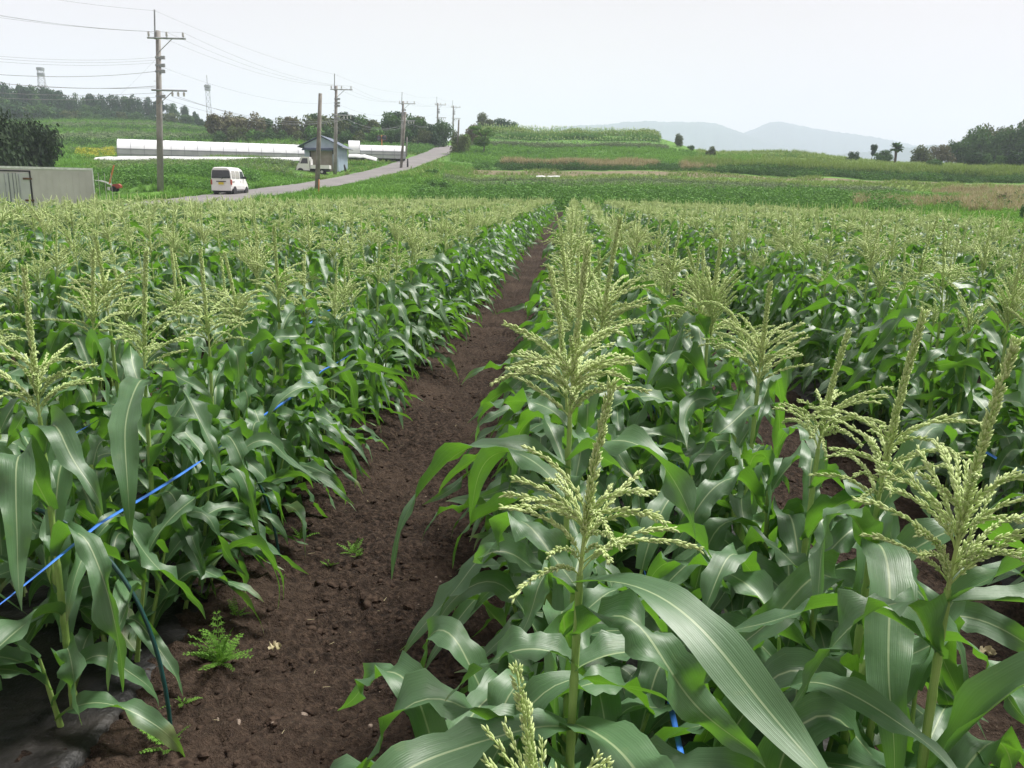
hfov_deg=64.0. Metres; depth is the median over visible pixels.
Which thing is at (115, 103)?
hill tree
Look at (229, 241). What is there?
corn plant
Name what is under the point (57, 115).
hill tree
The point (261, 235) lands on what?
corn plant
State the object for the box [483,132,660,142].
crop rows
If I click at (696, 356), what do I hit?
corn plant
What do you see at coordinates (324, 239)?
corn plant
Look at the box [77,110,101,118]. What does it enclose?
hill tree
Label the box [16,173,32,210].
door
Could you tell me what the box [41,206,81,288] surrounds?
corn plant
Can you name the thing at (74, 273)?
corn plant
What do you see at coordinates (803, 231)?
corn plant
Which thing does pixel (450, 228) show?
corn plant
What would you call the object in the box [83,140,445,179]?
grass
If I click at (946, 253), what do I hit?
corn plant
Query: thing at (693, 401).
corn plant
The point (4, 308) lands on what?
corn plant
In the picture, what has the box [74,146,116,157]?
flowers
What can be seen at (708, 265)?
corn plant
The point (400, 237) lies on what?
corn plant
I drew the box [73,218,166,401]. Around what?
corn plant
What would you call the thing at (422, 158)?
road
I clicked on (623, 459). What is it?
corn plant
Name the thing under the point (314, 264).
corn plant
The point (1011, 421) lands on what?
corn plant
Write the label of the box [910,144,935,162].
shrub
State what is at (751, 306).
corn plant
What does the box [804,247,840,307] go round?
corn plant
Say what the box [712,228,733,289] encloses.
corn plant
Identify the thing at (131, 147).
greenhouse
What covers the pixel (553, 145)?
crop rows
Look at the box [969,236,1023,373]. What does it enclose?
corn plant
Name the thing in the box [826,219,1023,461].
corn plant
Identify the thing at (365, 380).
corn plant
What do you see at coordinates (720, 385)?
corn plant
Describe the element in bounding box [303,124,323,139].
shrub
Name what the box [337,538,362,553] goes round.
weed
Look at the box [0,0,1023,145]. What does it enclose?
sky
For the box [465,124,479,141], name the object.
shrub
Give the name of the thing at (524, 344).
corn plant
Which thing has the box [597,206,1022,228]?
weeds
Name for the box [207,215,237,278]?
corn plant
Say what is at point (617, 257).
corn plant
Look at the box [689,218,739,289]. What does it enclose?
corn plant
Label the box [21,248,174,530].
corn plant
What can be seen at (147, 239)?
corn plant
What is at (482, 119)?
umbrella tree
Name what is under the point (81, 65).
power line
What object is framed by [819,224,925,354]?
corn plant
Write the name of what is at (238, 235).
corn plant
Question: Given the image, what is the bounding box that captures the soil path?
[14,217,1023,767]
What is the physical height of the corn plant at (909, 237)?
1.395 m
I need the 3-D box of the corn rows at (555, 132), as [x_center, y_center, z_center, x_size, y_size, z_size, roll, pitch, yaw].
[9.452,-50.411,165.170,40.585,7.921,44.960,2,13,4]
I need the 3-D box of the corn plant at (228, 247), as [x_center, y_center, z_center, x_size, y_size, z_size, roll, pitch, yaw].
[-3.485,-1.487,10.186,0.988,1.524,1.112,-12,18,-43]
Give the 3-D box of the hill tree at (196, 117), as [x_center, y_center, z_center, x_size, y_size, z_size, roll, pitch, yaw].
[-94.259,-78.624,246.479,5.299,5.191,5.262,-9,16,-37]
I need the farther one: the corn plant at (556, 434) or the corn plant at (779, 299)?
the corn plant at (779, 299)
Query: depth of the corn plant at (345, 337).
5.12 m
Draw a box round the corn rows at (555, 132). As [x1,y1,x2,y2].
[469,122,666,146]
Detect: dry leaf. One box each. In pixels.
[268,641,281,650]
[979,646,996,654]
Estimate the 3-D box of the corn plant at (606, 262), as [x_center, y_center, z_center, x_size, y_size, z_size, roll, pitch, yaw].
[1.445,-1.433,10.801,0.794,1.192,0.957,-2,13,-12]
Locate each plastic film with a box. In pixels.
[94,156,300,160]
[348,154,378,161]
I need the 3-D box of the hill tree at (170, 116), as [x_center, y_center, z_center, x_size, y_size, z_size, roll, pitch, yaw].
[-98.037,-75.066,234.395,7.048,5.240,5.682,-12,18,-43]
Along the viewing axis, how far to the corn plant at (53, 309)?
5.57 m
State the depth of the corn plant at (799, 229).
9.68 m
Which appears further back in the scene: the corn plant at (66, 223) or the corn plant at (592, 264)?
the corn plant at (66, 223)
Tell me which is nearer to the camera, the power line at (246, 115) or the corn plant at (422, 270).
the corn plant at (422, 270)
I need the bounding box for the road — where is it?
[126,145,452,204]
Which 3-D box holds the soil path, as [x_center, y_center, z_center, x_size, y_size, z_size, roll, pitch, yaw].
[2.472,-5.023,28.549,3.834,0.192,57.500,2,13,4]
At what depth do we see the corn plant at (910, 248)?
9.88 m
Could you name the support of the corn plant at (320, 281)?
on the ground at (641, 171)
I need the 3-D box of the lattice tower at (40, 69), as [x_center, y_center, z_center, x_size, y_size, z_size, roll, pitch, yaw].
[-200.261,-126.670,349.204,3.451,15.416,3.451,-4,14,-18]
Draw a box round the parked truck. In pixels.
[296,157,330,173]
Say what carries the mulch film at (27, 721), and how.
on the ground at (641, 171)
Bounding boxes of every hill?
[548,121,798,151]
[744,122,916,154]
[830,144,947,162]
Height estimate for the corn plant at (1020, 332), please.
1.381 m
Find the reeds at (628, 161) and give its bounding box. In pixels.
[499,155,715,170]
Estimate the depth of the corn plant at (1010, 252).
8.99 m
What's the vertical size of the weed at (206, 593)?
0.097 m
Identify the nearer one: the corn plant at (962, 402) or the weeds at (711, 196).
the corn plant at (962, 402)
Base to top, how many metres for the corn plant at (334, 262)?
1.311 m
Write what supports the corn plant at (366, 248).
on the ground at (641, 171)
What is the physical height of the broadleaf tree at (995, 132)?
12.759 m
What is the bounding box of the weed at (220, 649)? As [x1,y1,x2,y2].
[182,610,252,671]
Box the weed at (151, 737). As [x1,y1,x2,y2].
[139,725,189,753]
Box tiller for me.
[94,180,121,191]
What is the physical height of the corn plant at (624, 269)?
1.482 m
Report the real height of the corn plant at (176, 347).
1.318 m
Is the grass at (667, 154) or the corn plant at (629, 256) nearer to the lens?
the corn plant at (629, 256)
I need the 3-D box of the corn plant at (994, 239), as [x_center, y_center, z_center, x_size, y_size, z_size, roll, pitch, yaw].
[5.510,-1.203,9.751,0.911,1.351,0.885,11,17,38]
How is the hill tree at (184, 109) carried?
on the ground at (641, 171)
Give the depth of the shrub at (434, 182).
69.58 m
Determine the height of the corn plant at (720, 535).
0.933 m
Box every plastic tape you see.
[0,265,472,604]
[76,309,329,432]
[643,570,683,752]
[986,451,1023,473]
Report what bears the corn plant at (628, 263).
on the ground at (641, 171)
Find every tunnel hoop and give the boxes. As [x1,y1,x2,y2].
[20,405,279,555]
[34,507,172,724]
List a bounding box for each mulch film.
[0,272,503,767]
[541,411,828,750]
[661,264,1023,605]
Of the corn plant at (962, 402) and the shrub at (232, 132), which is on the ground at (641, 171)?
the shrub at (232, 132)
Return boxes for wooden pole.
[315,93,321,189]
[400,112,405,167]
[457,120,459,152]
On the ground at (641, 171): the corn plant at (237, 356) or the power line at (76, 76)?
the corn plant at (237, 356)
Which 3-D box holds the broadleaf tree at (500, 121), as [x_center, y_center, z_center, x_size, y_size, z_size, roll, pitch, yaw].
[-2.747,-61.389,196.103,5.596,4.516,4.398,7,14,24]
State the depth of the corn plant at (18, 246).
8.51 m
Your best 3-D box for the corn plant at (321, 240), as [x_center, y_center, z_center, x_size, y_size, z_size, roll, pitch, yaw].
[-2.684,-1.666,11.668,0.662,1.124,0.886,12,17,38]
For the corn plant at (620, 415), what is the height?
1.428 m
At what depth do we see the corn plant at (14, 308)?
6.06 m
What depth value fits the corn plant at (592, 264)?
8.69 m
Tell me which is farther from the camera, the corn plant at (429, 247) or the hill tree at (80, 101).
the hill tree at (80, 101)
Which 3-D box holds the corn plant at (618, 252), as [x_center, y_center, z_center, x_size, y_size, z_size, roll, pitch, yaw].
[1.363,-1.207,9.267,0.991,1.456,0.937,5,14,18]
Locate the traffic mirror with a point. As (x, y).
(382, 137)
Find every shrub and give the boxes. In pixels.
[212,131,232,141]
[224,124,246,141]
[243,128,259,141]
[254,128,276,140]
[274,130,286,141]
[292,131,307,141]
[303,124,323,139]
[315,125,333,138]
[337,129,354,143]
[352,130,365,141]
[364,126,385,141]
[380,128,398,143]
[394,127,413,143]
[408,128,432,144]
[423,167,438,174]
[428,179,451,187]
[450,130,467,152]
[461,133,470,153]
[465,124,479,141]
[674,133,683,146]
[705,146,715,155]
[847,151,859,160]
[873,150,893,161]
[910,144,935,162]
[925,158,942,166]
[927,144,955,162]
[946,139,971,162]
[964,151,984,164]
[978,152,992,166]
[992,155,1006,166]
[995,192,1010,198]
[1004,150,1023,165]
[1019,204,1023,218]
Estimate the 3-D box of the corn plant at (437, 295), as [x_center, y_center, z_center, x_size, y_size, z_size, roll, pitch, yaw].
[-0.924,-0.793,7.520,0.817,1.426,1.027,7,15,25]
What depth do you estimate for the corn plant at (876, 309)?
5.67 m
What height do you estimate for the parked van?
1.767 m
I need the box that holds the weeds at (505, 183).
[426,177,1023,208]
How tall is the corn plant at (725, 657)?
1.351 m
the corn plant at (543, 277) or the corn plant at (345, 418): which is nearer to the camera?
the corn plant at (345, 418)
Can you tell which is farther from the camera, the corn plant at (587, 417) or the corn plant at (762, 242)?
the corn plant at (762, 242)
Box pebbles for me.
[271,392,490,727]
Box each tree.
[0,82,17,102]
[0,97,10,111]
[0,102,25,119]
[0,107,43,166]
[0,115,27,166]
[15,84,33,103]
[17,107,33,118]
[20,113,64,166]
[23,104,56,120]
[25,84,43,106]
[36,85,49,102]
[39,103,60,110]
[42,88,66,109]
[50,107,64,119]
[59,110,80,118]
[62,94,77,110]
[70,93,86,110]
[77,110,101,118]
[84,93,102,108]
[93,109,117,118]
[94,93,107,108]
[106,94,121,111]
[116,111,127,118]
[119,95,132,110]
[125,94,145,116]
[128,111,143,119]
[142,97,155,116]
[145,116,155,121]
[152,101,166,112]
[162,113,182,123]
[164,103,180,117]
[180,104,188,115]
[180,115,194,124]
[193,113,199,125]
[197,119,204,125]
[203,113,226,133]
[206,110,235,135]
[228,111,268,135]
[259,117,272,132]
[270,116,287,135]
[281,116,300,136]
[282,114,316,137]
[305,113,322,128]
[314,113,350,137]
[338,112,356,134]
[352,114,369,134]
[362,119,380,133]
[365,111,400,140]
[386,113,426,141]
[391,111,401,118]
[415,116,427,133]
[425,124,441,146]
[431,118,453,146]
[469,126,495,151]
[476,112,494,128]
[492,118,508,127]
[505,120,518,128]
[870,144,877,158]
[890,142,903,161]
[960,125,1006,163]
[979,123,1015,142]
[990,121,1022,136]
[990,125,1019,161]
[991,120,1023,163]
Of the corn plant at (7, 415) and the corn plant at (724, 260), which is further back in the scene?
the corn plant at (724, 260)
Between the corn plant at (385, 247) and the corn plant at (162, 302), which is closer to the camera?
the corn plant at (162, 302)
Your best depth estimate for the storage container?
39.02 m
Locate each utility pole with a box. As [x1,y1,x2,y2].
[147,10,186,191]
[330,74,352,174]
[399,100,414,145]
[435,103,445,121]
[451,101,460,140]
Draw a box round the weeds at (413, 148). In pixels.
[347,138,450,153]
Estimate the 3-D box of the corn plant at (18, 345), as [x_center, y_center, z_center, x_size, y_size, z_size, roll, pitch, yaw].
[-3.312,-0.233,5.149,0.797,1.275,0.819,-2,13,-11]
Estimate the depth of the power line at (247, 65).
62.07 m
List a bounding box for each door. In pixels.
[0,173,10,207]
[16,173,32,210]
[311,151,332,170]
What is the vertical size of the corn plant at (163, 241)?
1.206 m
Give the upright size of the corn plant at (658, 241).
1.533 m
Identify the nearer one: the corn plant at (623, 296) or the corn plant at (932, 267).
the corn plant at (623, 296)
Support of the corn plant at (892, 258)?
on the ground at (641, 171)
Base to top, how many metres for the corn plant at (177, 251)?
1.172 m
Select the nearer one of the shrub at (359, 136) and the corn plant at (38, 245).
the corn plant at (38, 245)
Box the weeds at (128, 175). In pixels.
[88,159,262,192]
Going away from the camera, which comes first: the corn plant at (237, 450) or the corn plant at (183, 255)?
the corn plant at (237, 450)
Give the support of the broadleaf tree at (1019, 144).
on the ground at (641, 171)
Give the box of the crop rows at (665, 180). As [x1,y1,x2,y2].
[442,173,914,193]
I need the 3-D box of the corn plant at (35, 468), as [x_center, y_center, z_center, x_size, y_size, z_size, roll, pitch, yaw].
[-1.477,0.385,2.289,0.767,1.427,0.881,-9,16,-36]
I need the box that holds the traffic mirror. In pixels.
[377,135,386,158]
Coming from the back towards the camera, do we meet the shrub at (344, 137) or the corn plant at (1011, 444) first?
the shrub at (344, 137)
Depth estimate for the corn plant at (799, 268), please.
9.53 m
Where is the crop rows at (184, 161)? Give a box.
[94,156,303,177]
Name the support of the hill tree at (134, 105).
on the ground at (641, 171)
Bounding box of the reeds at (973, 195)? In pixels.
[852,183,1023,211]
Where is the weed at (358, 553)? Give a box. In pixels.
[352,550,362,556]
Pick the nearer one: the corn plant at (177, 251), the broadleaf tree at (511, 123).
the corn plant at (177, 251)
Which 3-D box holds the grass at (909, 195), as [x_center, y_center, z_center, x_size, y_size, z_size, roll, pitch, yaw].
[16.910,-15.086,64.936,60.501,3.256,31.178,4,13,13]
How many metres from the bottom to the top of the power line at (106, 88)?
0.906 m
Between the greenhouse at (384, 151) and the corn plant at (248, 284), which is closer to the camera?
the corn plant at (248, 284)
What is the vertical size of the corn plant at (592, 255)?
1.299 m
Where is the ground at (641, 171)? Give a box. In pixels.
[11,123,1023,518]
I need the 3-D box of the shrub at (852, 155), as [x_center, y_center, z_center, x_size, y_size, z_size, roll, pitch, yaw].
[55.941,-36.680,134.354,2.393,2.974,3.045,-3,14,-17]
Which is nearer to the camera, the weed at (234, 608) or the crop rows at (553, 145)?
the weed at (234, 608)
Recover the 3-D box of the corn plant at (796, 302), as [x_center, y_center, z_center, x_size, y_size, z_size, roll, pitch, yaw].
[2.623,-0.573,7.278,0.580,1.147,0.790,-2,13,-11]
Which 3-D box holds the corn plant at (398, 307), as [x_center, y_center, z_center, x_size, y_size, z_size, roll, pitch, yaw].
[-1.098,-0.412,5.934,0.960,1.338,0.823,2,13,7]
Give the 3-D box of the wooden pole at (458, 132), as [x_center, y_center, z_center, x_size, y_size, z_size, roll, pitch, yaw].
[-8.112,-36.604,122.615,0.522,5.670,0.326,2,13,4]
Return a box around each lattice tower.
[36,67,46,91]
[204,75,211,113]
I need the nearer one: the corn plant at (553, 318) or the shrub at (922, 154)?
the corn plant at (553, 318)
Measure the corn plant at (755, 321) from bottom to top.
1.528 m
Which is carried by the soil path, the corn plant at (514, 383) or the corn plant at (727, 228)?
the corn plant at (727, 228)
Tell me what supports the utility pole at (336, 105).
on the ground at (641, 171)
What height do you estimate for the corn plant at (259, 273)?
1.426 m
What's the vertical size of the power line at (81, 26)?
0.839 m
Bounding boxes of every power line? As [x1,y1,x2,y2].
[0,71,155,76]
[0,83,151,88]
[3,16,155,31]
[5,18,182,32]
[7,97,152,99]
[8,59,150,62]
[8,93,147,94]
[9,62,156,65]
[29,85,156,88]
[156,11,326,72]
[163,67,324,103]
[164,98,332,124]
[167,32,334,85]
[171,41,328,85]
[175,97,340,121]
[180,97,345,123]
[189,35,340,85]
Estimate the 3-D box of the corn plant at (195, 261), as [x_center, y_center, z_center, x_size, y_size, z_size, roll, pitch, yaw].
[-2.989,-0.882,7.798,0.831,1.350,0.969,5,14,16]
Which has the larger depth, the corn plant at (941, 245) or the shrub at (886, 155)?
the shrub at (886, 155)
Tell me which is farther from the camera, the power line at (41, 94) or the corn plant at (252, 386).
the power line at (41, 94)
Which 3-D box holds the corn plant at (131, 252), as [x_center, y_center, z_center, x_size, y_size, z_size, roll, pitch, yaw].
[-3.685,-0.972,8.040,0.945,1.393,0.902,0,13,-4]
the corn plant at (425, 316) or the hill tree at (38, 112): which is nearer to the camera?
the corn plant at (425, 316)
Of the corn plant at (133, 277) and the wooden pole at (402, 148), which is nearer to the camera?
the corn plant at (133, 277)
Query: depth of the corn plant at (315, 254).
11.31 m
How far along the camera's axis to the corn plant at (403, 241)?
9.41 m
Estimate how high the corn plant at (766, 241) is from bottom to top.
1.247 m
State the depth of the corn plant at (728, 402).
3.66 m
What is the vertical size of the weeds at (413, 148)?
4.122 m
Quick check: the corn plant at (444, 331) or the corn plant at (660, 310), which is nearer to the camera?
the corn plant at (660, 310)
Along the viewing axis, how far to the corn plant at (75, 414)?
3.32 m
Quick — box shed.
[297,135,352,171]
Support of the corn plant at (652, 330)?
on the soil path
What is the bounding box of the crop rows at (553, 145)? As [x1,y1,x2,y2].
[470,140,669,149]
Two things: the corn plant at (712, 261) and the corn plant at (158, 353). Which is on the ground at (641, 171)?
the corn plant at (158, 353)
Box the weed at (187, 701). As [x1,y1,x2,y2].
[159,696,201,708]
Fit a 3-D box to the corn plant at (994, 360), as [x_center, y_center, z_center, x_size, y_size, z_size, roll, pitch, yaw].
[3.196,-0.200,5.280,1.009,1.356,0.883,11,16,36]
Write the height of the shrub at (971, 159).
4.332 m
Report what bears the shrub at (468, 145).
on the ground at (641, 171)
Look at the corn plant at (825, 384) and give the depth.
5.57 m
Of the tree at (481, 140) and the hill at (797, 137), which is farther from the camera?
the hill at (797, 137)
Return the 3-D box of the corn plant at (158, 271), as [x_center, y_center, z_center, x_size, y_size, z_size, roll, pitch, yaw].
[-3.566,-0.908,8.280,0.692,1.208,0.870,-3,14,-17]
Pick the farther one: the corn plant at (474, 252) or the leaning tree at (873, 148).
the leaning tree at (873, 148)
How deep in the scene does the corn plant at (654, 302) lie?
5.52 m
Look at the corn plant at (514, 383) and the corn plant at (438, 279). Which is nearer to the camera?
the corn plant at (514, 383)
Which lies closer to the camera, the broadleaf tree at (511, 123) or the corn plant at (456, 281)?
the corn plant at (456, 281)
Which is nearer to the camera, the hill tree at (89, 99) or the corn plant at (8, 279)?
the corn plant at (8, 279)
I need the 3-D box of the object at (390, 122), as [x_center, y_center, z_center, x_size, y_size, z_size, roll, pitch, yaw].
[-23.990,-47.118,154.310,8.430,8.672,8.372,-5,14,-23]
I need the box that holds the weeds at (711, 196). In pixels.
[406,181,951,211]
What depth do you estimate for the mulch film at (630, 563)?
3.38 m
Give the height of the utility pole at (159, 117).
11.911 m
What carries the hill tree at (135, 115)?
on the ground at (641, 171)
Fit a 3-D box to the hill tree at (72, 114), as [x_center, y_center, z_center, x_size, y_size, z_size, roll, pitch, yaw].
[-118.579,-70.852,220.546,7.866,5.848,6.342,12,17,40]
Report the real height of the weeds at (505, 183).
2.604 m
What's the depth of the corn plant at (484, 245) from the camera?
12.41 m
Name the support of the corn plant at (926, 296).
on the ground at (641, 171)
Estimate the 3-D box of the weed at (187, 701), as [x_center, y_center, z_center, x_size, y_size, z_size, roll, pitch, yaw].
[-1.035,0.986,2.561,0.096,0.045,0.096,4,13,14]
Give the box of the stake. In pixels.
[109,165,114,183]
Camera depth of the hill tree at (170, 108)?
266.67 m
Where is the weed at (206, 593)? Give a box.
[191,579,216,598]
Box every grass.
[3,118,305,159]
[53,154,275,203]
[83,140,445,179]
[164,155,473,208]
[302,169,351,179]
[408,174,1022,212]
[444,168,1023,191]
[450,143,762,164]
[450,163,991,184]
[680,153,1023,176]
[695,148,1022,167]
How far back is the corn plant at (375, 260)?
8.79 m
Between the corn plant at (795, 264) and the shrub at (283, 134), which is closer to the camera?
the corn plant at (795, 264)
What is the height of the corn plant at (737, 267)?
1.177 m
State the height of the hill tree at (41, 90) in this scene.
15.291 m
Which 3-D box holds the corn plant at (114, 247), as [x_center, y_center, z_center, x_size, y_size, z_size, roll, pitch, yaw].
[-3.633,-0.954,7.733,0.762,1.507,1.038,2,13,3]
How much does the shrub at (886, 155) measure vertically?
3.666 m
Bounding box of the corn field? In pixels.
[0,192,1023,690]
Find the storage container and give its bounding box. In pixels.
[0,166,112,212]
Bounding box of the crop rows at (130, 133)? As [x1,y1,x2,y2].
[35,120,301,152]
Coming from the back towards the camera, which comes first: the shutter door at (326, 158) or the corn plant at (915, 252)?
the shutter door at (326, 158)
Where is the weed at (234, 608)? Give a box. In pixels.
[228,596,251,615]
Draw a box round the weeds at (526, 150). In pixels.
[465,144,829,161]
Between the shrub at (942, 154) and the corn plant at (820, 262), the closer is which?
the corn plant at (820, 262)
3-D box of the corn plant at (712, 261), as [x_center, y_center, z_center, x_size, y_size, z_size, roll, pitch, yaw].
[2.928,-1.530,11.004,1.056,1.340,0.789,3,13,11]
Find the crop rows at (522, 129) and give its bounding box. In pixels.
[481,125,660,137]
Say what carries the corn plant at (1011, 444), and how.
on the ground at (641, 171)
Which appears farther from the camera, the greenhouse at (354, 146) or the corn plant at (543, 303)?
the greenhouse at (354, 146)
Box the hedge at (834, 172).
[481,158,1023,182]
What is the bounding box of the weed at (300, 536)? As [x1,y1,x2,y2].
[292,528,319,538]
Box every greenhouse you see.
[117,139,304,156]
[348,140,359,157]
[360,145,405,158]
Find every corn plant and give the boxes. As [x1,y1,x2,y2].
[0,211,38,314]
[0,215,32,277]
[0,233,36,335]
[0,238,38,335]
[0,240,69,360]
[0,248,312,660]
[0,257,36,328]
[0,264,99,400]
[0,264,184,756]
[0,272,57,398]
[0,284,40,381]
[0,296,29,391]
[0,303,123,596]
[0,322,38,413]
[0,394,197,584]
[0,434,266,695]
[2,213,107,396]
[3,240,96,373]
[4,230,41,331]
[7,201,90,325]
[9,224,32,285]
[12,194,62,292]
[19,232,187,502]
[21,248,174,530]
[23,243,67,390]
[30,196,90,264]
[33,209,163,401]
[36,230,87,291]
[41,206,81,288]
[43,243,101,330]
[49,203,116,304]
[55,230,115,329]
[60,204,108,264]
[68,228,165,358]
[71,199,112,270]
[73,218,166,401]
[73,267,207,491]
[79,221,138,284]
[80,201,158,321]
[81,401,320,605]
[82,211,146,303]
[83,234,154,335]
[89,213,181,331]
[107,216,217,372]
[112,213,156,296]
[116,218,165,294]
[116,250,171,374]
[123,225,200,311]
[125,211,212,342]
[127,217,172,281]
[135,247,352,574]
[147,220,182,268]
[147,220,236,345]
[147,248,262,458]
[148,253,231,395]
[149,233,194,334]
[155,223,188,283]
[160,239,200,328]
[160,257,296,430]
[169,250,355,539]
[171,208,246,346]
[179,200,226,332]
[179,223,226,277]
[179,352,367,558]
[193,210,247,289]
[205,224,414,486]
[206,202,283,299]
[206,231,240,341]
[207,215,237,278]
[208,231,274,340]
[210,213,328,381]
[211,211,291,313]
[219,345,362,492]
[224,212,247,266]
[225,229,273,319]
[227,213,290,290]
[237,225,312,408]
[247,229,294,301]
[247,254,380,460]
[248,210,278,275]
[249,209,273,274]
[259,219,284,266]
[262,205,300,292]
[264,224,320,294]
[267,256,325,396]
[267,278,389,457]
[270,223,300,266]
[273,208,331,303]
[278,251,325,382]
[279,216,332,287]
[286,208,349,364]
[286,215,323,283]
[292,260,411,430]
[293,230,332,292]
[294,260,424,428]
[305,218,362,343]
[305,237,372,316]
[312,215,347,273]
[315,227,343,272]
[316,213,365,309]
[316,234,429,403]
[318,234,351,337]
[318,258,423,427]
[321,242,418,387]
[322,206,400,306]
[326,227,441,363]
[330,376,827,767]
[342,219,402,317]
[356,212,481,379]
[356,218,406,306]
[356,242,444,386]
[357,212,405,309]
[367,212,414,302]
[370,231,460,362]
[381,202,437,279]
[385,226,406,301]
[387,218,407,281]
[387,222,475,357]
[391,240,731,767]
[396,225,464,340]
[401,219,470,363]
[401,230,452,351]
[401,263,650,738]
[404,213,433,293]
[405,216,482,334]
[406,246,466,343]
[407,205,493,334]
[420,525,776,767]
[422,215,734,618]
[423,249,659,532]
[425,220,437,273]
[425,224,447,258]
[426,228,477,326]
[427,216,489,319]
[436,212,496,312]
[445,200,510,302]
[445,235,473,318]
[447,232,498,296]
[451,256,652,548]
[455,214,504,311]
[458,209,503,293]
[459,232,490,304]
[459,424,648,661]
[461,241,656,510]
[462,222,491,295]
[463,200,507,297]
[481,660,613,767]
[492,239,641,390]
[496,236,633,435]
[497,210,578,326]
[498,257,655,453]
[501,247,575,415]
[509,249,658,470]
[514,232,612,341]
[518,222,597,332]
[519,220,639,405]
[520,228,607,337]
[526,209,616,364]
[530,214,625,319]
[536,224,602,302]
[545,223,594,276]
[549,219,577,259]
[551,221,597,280]
[565,200,602,264]
[589,280,848,618]
[592,212,643,272]
[593,208,665,319]
[594,213,664,347]
[595,220,613,252]
[601,209,660,301]
[601,231,619,278]
[603,211,661,300]
[603,231,625,278]
[603,233,659,291]
[604,206,637,262]
[604,212,653,299]
[605,235,815,564]
[606,224,646,300]
[610,221,644,294]
[612,218,737,424]
[614,240,653,290]
[619,300,836,565]
[620,256,682,351]
[620,278,789,523]
[621,241,673,319]
[623,235,684,375]
[624,242,681,421]
[625,243,772,425]
[625,246,763,450]
[627,231,676,344]
[627,271,723,426]
[627,516,1023,766]
[629,246,787,488]
[630,251,675,326]
[633,214,718,338]
[637,264,686,383]
[655,307,1023,767]
[663,443,937,644]
[669,616,1023,767]
[687,228,729,288]
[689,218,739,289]
[691,328,986,739]
[692,220,761,292]
[698,205,762,284]
[704,225,743,306]
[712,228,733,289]
[712,236,760,323]
[718,218,759,311]
[722,207,763,308]
[722,240,763,330]
[725,219,832,351]
[726,244,777,327]
[730,242,770,323]
[735,334,1023,767]
[736,213,827,353]
[739,229,796,340]
[740,213,809,329]
[741,238,810,346]
[748,225,772,282]
[749,207,791,279]
[755,210,842,301]
[758,226,786,268]
[768,255,839,372]
[772,215,920,401]
[777,215,820,296]
[780,217,858,385]
[783,248,863,390]
[787,260,891,393]
[788,229,831,307]
[793,244,819,289]
[796,249,907,424]
[798,233,836,318]
[800,210,897,322]
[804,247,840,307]
[807,214,997,435]
[808,258,945,423]
[812,243,877,311]
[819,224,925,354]
[825,215,896,329]
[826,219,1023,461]
[840,212,933,375]
[850,247,950,371]
[857,216,886,297]
[858,235,902,281]
[858,289,989,456]
[874,219,921,297]
[880,239,1017,410]
[887,245,934,348]
[891,244,1023,518]
[891,256,1023,415]
[893,214,964,306]
[897,222,930,288]
[899,279,1018,492]
[902,223,963,269]
[905,213,945,269]
[905,246,962,333]
[908,228,963,332]
[910,217,1023,427]
[917,237,987,392]
[926,230,1001,332]
[927,272,1023,413]
[930,225,975,331]
[933,222,1023,358]
[935,229,968,264]
[940,231,992,278]
[948,226,1009,298]
[960,230,986,280]
[962,213,1019,317]
[963,253,1020,363]
[963,297,1023,522]
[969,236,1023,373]
[971,311,1022,424]
[981,271,1023,347]
[982,234,1022,318]
[989,275,1023,332]
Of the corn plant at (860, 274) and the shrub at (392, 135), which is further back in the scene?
the shrub at (392, 135)
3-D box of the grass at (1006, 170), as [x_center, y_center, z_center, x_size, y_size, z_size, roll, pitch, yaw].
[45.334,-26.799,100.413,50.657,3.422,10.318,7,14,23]
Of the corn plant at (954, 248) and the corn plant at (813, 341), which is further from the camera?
the corn plant at (954, 248)
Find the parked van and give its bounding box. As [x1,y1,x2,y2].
[210,167,247,193]
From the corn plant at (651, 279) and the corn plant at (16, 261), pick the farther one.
the corn plant at (16, 261)
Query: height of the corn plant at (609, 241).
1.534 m
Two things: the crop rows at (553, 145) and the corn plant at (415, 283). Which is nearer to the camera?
the corn plant at (415, 283)
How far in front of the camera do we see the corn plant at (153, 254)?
7.04 m
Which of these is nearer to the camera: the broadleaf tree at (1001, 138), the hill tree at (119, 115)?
the broadleaf tree at (1001, 138)
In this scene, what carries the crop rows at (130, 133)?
on the ground at (641, 171)
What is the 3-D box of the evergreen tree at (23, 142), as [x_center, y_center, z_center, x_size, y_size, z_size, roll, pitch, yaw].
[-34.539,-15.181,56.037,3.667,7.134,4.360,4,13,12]
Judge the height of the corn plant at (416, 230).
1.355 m
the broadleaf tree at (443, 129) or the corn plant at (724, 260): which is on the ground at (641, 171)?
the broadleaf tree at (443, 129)

